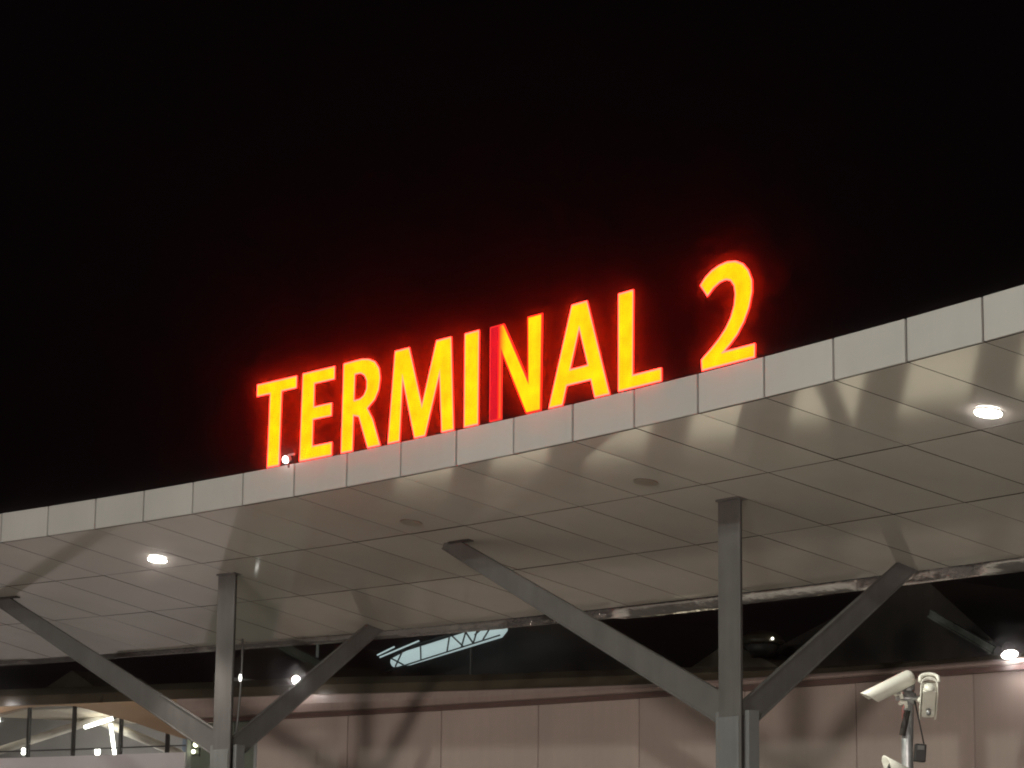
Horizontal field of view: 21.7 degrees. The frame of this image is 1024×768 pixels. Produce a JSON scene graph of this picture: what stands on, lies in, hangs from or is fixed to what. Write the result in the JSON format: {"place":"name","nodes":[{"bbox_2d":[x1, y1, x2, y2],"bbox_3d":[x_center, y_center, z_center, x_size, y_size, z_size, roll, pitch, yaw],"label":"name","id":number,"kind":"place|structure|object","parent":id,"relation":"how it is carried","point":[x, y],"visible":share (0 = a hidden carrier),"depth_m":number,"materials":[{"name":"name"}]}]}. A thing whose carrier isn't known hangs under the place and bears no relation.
{"place":"outdoors","nodes":[
{"label":"outdoors","id":0,"kind":"place"},
{"bbox_2d":[0,572,382,767],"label":"support column","id":1,"kind":"structure","parent":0,"point":[220,744],"depth_m":46.49,"materials":[{"name":"grey metal"}]},
{"bbox_2d":[0,580,1023,767],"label":"terminal building","id":2,"kind":"structure","parent":0,"point":[558,695],"depth_m":52.46,"materials":[{"name":"brown"}]},
{"bbox_2d":[191,743,199,755],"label":"bulb fitting","id":3,"kind":"object","parent":2,"relation":"attached to","point":[195,751],"visible":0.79,"depth_m":58.43,"materials":[{"name":"white"}]},
{"bbox_2d":[291,675,299,683],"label":"floodlight","id":4,"kind":"object","parent":2,"relation":"attached to","point":[295,679],"visible":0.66,"depth_m":56.36,"materials":[{"name":"metal"}]},
{"bbox_2d":[275,646,321,665],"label":"roof rafter","id":5,"kind":"object","parent":2,"relation":"on","point":[298,654],"visible":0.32,"depth_m":60.29,"materials":[{"name":"grey metal"}]},
{"bbox_2d":[316,644,318,656],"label":"roof post","id":6,"kind":"object","parent":5,"relation":"on","point":[317,650],"visible":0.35,"depth_m":59.99,"materials":[{"name":"grey metal"}]},
{"bbox_2d":[377,628,507,673],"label":"skylight","id":7,"kind":"object","parent":2,"relation":"on","point":[455,643],"visible":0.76,"depth_m":57.50,"materials":[{"name":"grey"}]},
{"bbox_2d":[470,648,471,674],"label":"thin mast","id":8,"kind":"object","parent":2,"relation":"on","point":[470,660],"visible":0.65,"depth_m":56.00,"materials":[{"name":"grey metal"}]},
{"bbox_2d":[743,630,784,657],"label":"roof dome","id":9,"kind":"structure","parent":2,"relation":"on","point":[763,643],"depth_m":51.43,"materials":[{"name":"metal"}]},
{"bbox_2d":[927,610,995,653],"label":"roof rafter","id":10,"kind":"object","parent":2,"relation":"on","point":[964,633],"visible":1,"depth_m":48.10,"materials":[{"name":"grey metal"}]},
{"bbox_2d":[1000,642,1018,659],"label":"floodlight","id":11,"kind":"object","parent":2,"relation":"attached to","point":[1009,650],"visible":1,"depth_m":43.55,"materials":[{"name":"metal"}]},
{"bbox_2d":[0,0,1023,689],"label":"sky","id":12,"kind":"structure","parent":0,"point":[204,203],"materials":[{"name":"black"}]},
{"label":"paving strip","id":13,"kind":"structure","parent":0,"visible":0},
{"bbox_2d":[235,639,243,732],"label":"lamp pole","id":14,"kind":"object","parent":13,"relation":"on","point":[240,676],"visible":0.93,"depth_m":49.42,"materials":[{"name":"grey metal"}]},
{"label":"pavement","id":15,"kind":"structure","parent":0,"visible":0},
{"bbox_2d":[441,496,917,767],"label":"support column","id":16,"kind":"structure","parent":15,"relation":"on","point":[731,712],"depth_m":37.36,"materials":[{"name":"grey metal"}]},
{"bbox_2d":[0,285,1023,665],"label":"canopy","id":17,"kind":"object","parent":16,"relation":"on","point":[858,461],"visible":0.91,"depth_m":39.15,"materials":[{"name":"metal"}]},
{"bbox_2d":[147,556,167,562],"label":"downlight","id":18,"kind":"object","parent":17,"relation":"attached to","point":[157,559],"visible":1,"depth_m":45.53,"materials":[{"name":"white"}]},
{"bbox_2d":[257,376,297,467],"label":"sign letter","id":19,"kind":"object","parent":17,"relation":"on","point":[275,389],"visible":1,"depth_m":40.90,"materials":[{"name":"yellow plastic"}]},
{"bbox_2d":[282,453,294,467],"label":"spot lamp","id":20,"kind":"object","parent":17,"relation":"attached to","point":[287,459],"visible":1,"depth_m":40.44,"materials":[{"name":"grey metal"}]},
{"bbox_2d":[299,366,335,461],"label":"sign letter","id":21,"kind":"object","parent":17,"relation":"on","point":[311,412],"visible":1,"depth_m":40.22,"materials":[{"name":"yellow plastic"}]},
{"bbox_2d":[341,359,381,453],"bbox_3d":[-2.195,0.328,39.333,0.050,1.427,0.962,10,-15,-39],"label":"sign letter","id":22,"kind":"object","parent":17,"relation":"on","point":[352,405],"visible":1,"depth_m":39.38,"materials":[{"name":"yellow plastic"}]},
{"bbox_2d":[400,519,421,525],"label":"downlight","id":23,"kind":"object","parent":17,"relation":"attached to","point":[409,522],"visible":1,"depth_m":40.90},
{"bbox_2d":[388,336,454,443],"bbox_3d":[-1.282,0.127,38.250,0.051,1.422,1.560,10,-14,-38],"label":"sign letter","id":24,"kind":"object","parent":17,"relation":"on","point":[441,372],"visible":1,"depth_m":38.15,"materials":[{"name":"glowing yellow plastic"},{"name":"red plastic"}]},
{"bbox_2d":[464,330,479,427],"bbox_3d":[-0.548,-0.038,37.349,0.050,1.412,0.344,9,-14,-37],"label":"sign letter","id":25,"kind":"object","parent":17,"relation":"on","point":[472,380],"visible":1,"depth_m":37.33,"materials":[{"name":"yellow plastic"}]},
{"bbox_2d":[489,313,542,422],"bbox_3d":[0.062,-0.184,36.577,0.050,1.412,1.176,9,-14,-36],"label":"sign letter","id":26,"kind":"object","parent":17,"relation":"on","point":[528,387],"visible":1,"depth_m":36.50,"materials":[{"name":"glowing yellow plastic"},{"name":"red plastic"}]},
{"bbox_2d":[548,300,610,408],"bbox_3d":[0.907,-0.390,35.470,0.050,1.407,1.326,9,-14,-35],"label":"sign letter","id":27,"kind":"object","parent":17,"relation":"on","point":[581,323],"visible":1,"depth_m":35.48,"materials":[{"name":"glowing yellow plastic"},{"name":"red plastic"}]},
{"bbox_2d":[618,289,662,392],"bbox_3d":[1.661,-0.570,34.443,0.050,1.377,0.910,9,-14,-35],"label":"sign letter","id":28,"kind":"object","parent":17,"relation":"on","point":[628,379],"visible":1,"depth_m":34.62,"materials":[{"name":"glowing yellow plastic"},{"name":"red plastic"}]},
{"bbox_2d":[633,478,657,485],"bbox_3d":[1.842,1.353,36.832,0.350,0.014,0.350,19,-19,-34],"label":"downlight","id":29,"kind":"object","parent":17,"relation":"attached to","point":[644,482],"visible":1,"depth_m":36.80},
{"bbox_2d":[700,261,756,371],"bbox_3d":[2.674,-0.841,33.006,0.050,1.374,1.086,8,-13,-33],"label":"sign letter","id":30,"kind":"object","parent":17,"relation":"on","point":[737,274],"visible":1,"depth_m":32.90,"materials":[{"name":"glowing yellow plastic"},{"name":"red plastic"}]},
{"bbox_2d":[973,408,1002,417],"bbox_3d":[5.599,0.342,31.461,0.350,0.027,0.350,17,-18,-29],"label":"downlight","id":31,"kind":"object","parent":17,"relation":"attached to","point":[988,412],"visible":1,"depth_m":31.41,"materials":[{"name":"white"}]},
{"bbox_2d":[894,684,921,767],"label":"camera pole","id":32,"kind":"object","parent":15,"relation":"on","point":[907,697],"visible":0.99,"depth_m":23.82,"materials":[{"name":"metal"}]},
{"bbox_2d":[860,670,915,701],"bbox_3d":[3.338,2.713,23.763,0.553,0.162,0.136,-22,14,-27],"label":"security camera","id":33,"kind":"object","parent":32,"relation":"attached to","point":[893,685],"visible":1,"depth_m":23.72,"materials":[{"name":"white plastic"}]},
{"bbox_2d":[882,755,907,767],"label":"security camera","id":34,"kind":"object","parent":32,"relation":"attached to","point":[887,762],"visible":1,"depth_m":23.56,"materials":[{"name":"white plastic"}]},
{"bbox_2d":[913,701,926,762],"bbox_3d":[3.625,3.083,23.789,0.111,0.559,0.087,1,-11,0],"label":"junction box","id":35,"kind":"object","parent":32,"relation":"hanging from","point":[919,752],"visible":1,"depth_m":23.72,"materials":[{"name":"black plastic"}]},
{"bbox_2d":[918,672,940,719],"bbox_3d":[3.696,2.784,23.749,0.196,0.230,0.487,0,-45,5],"label":"security camera","id":36,"kind":"object","parent":32,"relation":"attached to","point":[929,681],"visible":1,"depth_m":23.66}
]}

